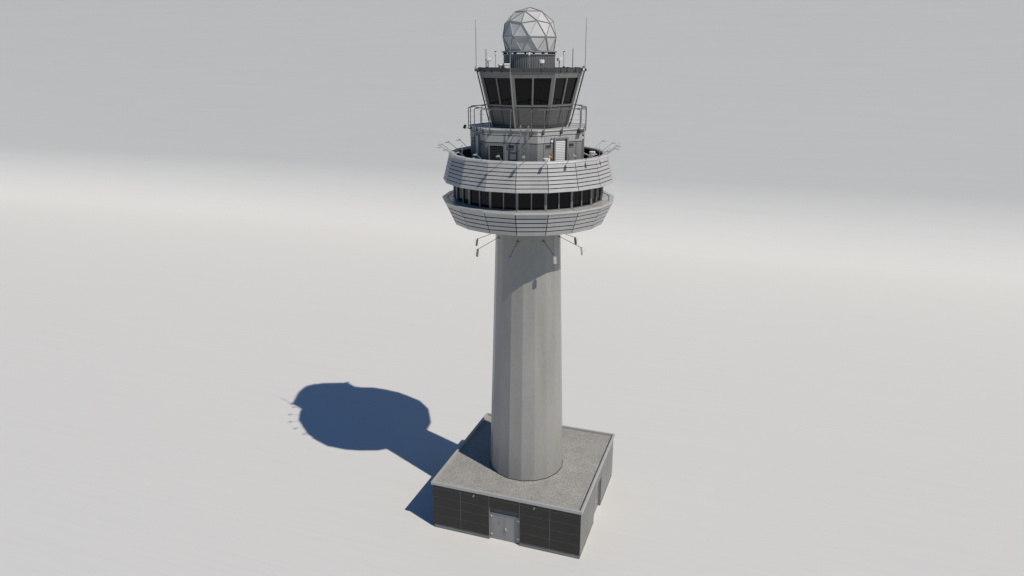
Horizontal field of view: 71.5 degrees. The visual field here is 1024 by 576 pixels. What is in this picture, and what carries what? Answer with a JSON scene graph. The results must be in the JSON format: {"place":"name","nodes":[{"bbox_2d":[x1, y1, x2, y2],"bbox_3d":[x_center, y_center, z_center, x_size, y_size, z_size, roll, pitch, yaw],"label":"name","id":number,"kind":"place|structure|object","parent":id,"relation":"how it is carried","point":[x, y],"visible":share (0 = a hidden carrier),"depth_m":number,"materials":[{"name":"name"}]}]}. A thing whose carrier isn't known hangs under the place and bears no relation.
{"place":"outdoors","nodes":[
{"label":"outdoors","id":0,"kind":"place"},
{"bbox_2d":[0,224,1023,575],"bbox_3d":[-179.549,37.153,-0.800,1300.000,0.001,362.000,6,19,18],"label":"ground","id":1,"kind":"structure","parent":0,"point":[172,408],"depth_m":72.78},
{"bbox_2d":[0,0,1023,326],"bbox_3d":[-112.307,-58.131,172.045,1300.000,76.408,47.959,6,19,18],"label":"sky","id":2,"kind":"structure","parent":0,"point":[858,154],"depth_m":145.05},
{"bbox_2d":[431,413,614,558],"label":"base building","id":3,"kind":"structure","parent":0,"point":[565,500],"depth_m":54.84,"materials":[{"name":"grey concrete"}]},
{"bbox_2d":[490,508,518,543],"bbox_3d":[-0.535,18.092,54.233,2.416,2.843,0.242,6,19,18],"label":"door","id":4,"kind":"structure","parent":3,"relation":"in","point":[504,525],"depth_m":54.28,"materials":[{"name":"grey metal"}]},
{"bbox_2d":[442,67,613,480],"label":"control tower","id":5,"kind":"structure","parent":3,"relation":"on","point":[530,205],"depth_m":48.59,"materials":[{"name":"concrete"}]},
{"bbox_2d":[453,186,456,200],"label":"window","id":6,"kind":"structure","parent":5,"relation":"in","point":[454,187],"depth_m":51.19,"materials":[{"name":"grey"}]},
{"bbox_2d":[456,187,468,205],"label":"window","id":7,"kind":"structure","parent":5,"relation":"in","point":[462,195],"depth_m":48.87,"materials":[{"name":"grey glass"}]},
{"bbox_2d":[473,134,480,158],"bbox_3d":[-2.399,-9.463,49.319,0.200,2.330,1.140,-6,19,-18],"label":"shutter door","id":8,"kind":"structure","parent":5,"relation":"in","point":[476,137],"depth_m":49.29,"materials":[{"name":"grey metal"}]},
{"bbox_2d":[469,189,489,208],"bbox_3d":[-2.135,-6.016,47.484,1.872,1.280,0.150,14,22,37],"label":"window","id":9,"kind":"structure","parent":5,"relation":"in","point":[481,199],"depth_m":47.55,"materials":[{"name":"grey glass"}]},
{"bbox_2d":[475,237,498,256],"bbox_3d":[-1.824,-2.961,51.211,2.014,1.268,0.250,-8,20,-25],"label":"hanging floodlight","id":10,"kind":"object","parent":5,"relation":"attached to","point":[477,252],"visible":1,"depth_m":51.02,"materials":[{"name":"grey metal"}]},
{"bbox_2d":[480,71,511,106],"bbox_3d":[-0.893,-13.173,47.061,2.834,2.273,0.626,15,23,40],"label":"window","id":11,"kind":"structure","parent":5,"relation":"in","point":[497,85],"depth_m":47.12,"materials":[{"name":"glass"}]},
{"bbox_2d":[490,192,516,210],"bbox_3d":[-0.539,-5.746,46.636,1.872,1.280,0.150,6,19,18],"label":"window","id":12,"kind":"structure","parent":5,"relation":"in","point":[498,200],"depth_m":46.69,"materials":[{"name":"grey glass"}]},
{"bbox_2d":[510,31,510,70],"bbox_3d":[-0.116,-15.442,44.901,0.041,3.350,0.041,8,19,23],"label":"whip antenna","id":13,"kind":"object","parent":5,"relation":"on","point":[510,50],"visible":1,"depth_m":45.04,"materials":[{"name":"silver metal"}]},
{"bbox_2d":[508,241,518,264],"bbox_3d":[0.091,-2.443,49.590,0.250,1.268,2.014,6,19,18],"label":"hanging floodlight","id":14,"kind":"object","parent":5,"relation":"attached to","point":[509,260],"visible":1,"depth_m":49.02,"materials":[{"name":"grey metal"}]},
{"bbox_2d":[520,125,529,160],"bbox_3d":[0.831,-9.021,46.530,0.592,3.186,0.396,6,19,18],"label":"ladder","id":15,"kind":"object","parent":5,"relation":"on","point":[527,142],"visible":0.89,"depth_m":46.22,"materials":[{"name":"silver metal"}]},
{"bbox_2d":[468,104,586,135],"bbox_3d":[1.103,-11.915,49.839,8.428,1.637,8.454,0,18,1],"label":"deck railing","id":16,"kind":"object","parent":5,"relation":"attached to","point":[561,132],"visible":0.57,"depth_m":47.12,"materials":[{"name":"grey metal"}]},
{"bbox_2d":[502,7,556,67],"bbox_3d":[1.188,-16.966,48.273,3.810,3.943,3.810,0,18,1],"label":"radome","id":17,"kind":"object","parent":5,"relation":"on","point":[532,30],"visible":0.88,"depth_m":47.05,"materials":[{"name":"grey plastic"}]},
{"bbox_2d":[517,193,545,210],"bbox_3d":[1.266,-5.657,46.359,1.872,1.280,0.150,0,18,-1],"label":"window","id":18,"kind":"structure","parent":5,"relation":"in","point":[525,201],"depth_m":46.39,"materials":[{"name":"grey glass"}]},
{"bbox_2d":[512,72,554,106],"bbox_3d":[1.349,-12.931,46.303,2.834,2.273,0.626,-1,18,-3],"label":"window","id":19,"kind":"structure","parent":5,"relation":"in","point":[530,89],"depth_m":46.29,"materials":[{"name":"glass"}]},
{"bbox_2d":[542,241,556,263],"bbox_3d":[2.648,-2.489,49.734,0.250,1.268,2.014,-8,20,-25],"label":"hanging floodlight","id":20,"kind":"object","parent":5,"relation":"attached to","point":[554,260],"visible":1,"depth_m":49.22,"materials":[{"name":"grey metal"}]},
{"bbox_2d":[546,192,571,210],"bbox_3d":[3.061,-5.762,46.687,1.872,1.280,0.150,-7,19,-20],"label":"window","id":21,"kind":"structure","parent":5,"relation":"in","point":[562,200],"depth_m":46.73,"materials":[{"name":"grey glass"}]},
{"bbox_2d":[553,137,568,160],"bbox_3d":[3.239,-8.877,47.485,1.140,2.330,0.200,-11,21,-31],"label":"shutter door","id":22,"kind":"structure","parent":5,"relation":"in","point":[560,148],"depth_m":47.38,"materials":[{"name":"grey metal"}]},
{"bbox_2d":[551,71,580,106],"bbox_3d":[3.496,-13.242,47.278,0.626,2.273,2.834,15,23,40],"label":"window","id":23,"kind":"structure","parent":5,"relation":"in","point":[565,83],"depth_m":47.32,"materials":[{"name":"glass"}]},
{"bbox_2d":[572,189,591,208],"bbox_3d":[4.630,-6.047,47.580,1.872,1.280,0.150,-15,23,-39],"label":"window","id":24,"kind":"structure","parent":5,"relation":"in","point":[583,198],"depth_m":47.65,"materials":[{"name":"grey glass"}]},
{"bbox_2d":[581,132,584,158],"bbox_3d":[4.977,-9.733,50.165,0.200,2.330,1.140,2,18,6],"label":"shutter door","id":25,"kind":"structure","parent":5,"relation":"in","point":[582,157],"depth_m":49.61,"materials":[{"name":"grey metal"}]},
{"bbox_2d":[585,17,586,63],"bbox_3d":[4.891,-16.170,47.148,0.041,3.370,0.041,-7,19,-20],"label":"whip antenna","id":26,"kind":"object","parent":5,"relation":"on","point":[585,42],"visible":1,"depth_m":47.17,"materials":[{"name":"silver metal"}]},
{"bbox_2d":[591,187,601,204],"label":"window","id":27,"kind":"structure","parent":5,"relation":"in","point":[597,192],"depth_m":49.02,"materials":[{"name":"grey glass"}]},
{"bbox_2d":[594,483,598,512],"bbox_3d":[6.736,17.032,57.551,0.242,2.843,2.416,6,19,18],"label":"door","id":28,"kind":"structure","parent":3,"relation":"in","point":[597,489],"depth_m":58.21,"materials":[{"name":"grey metal"}]}
]}

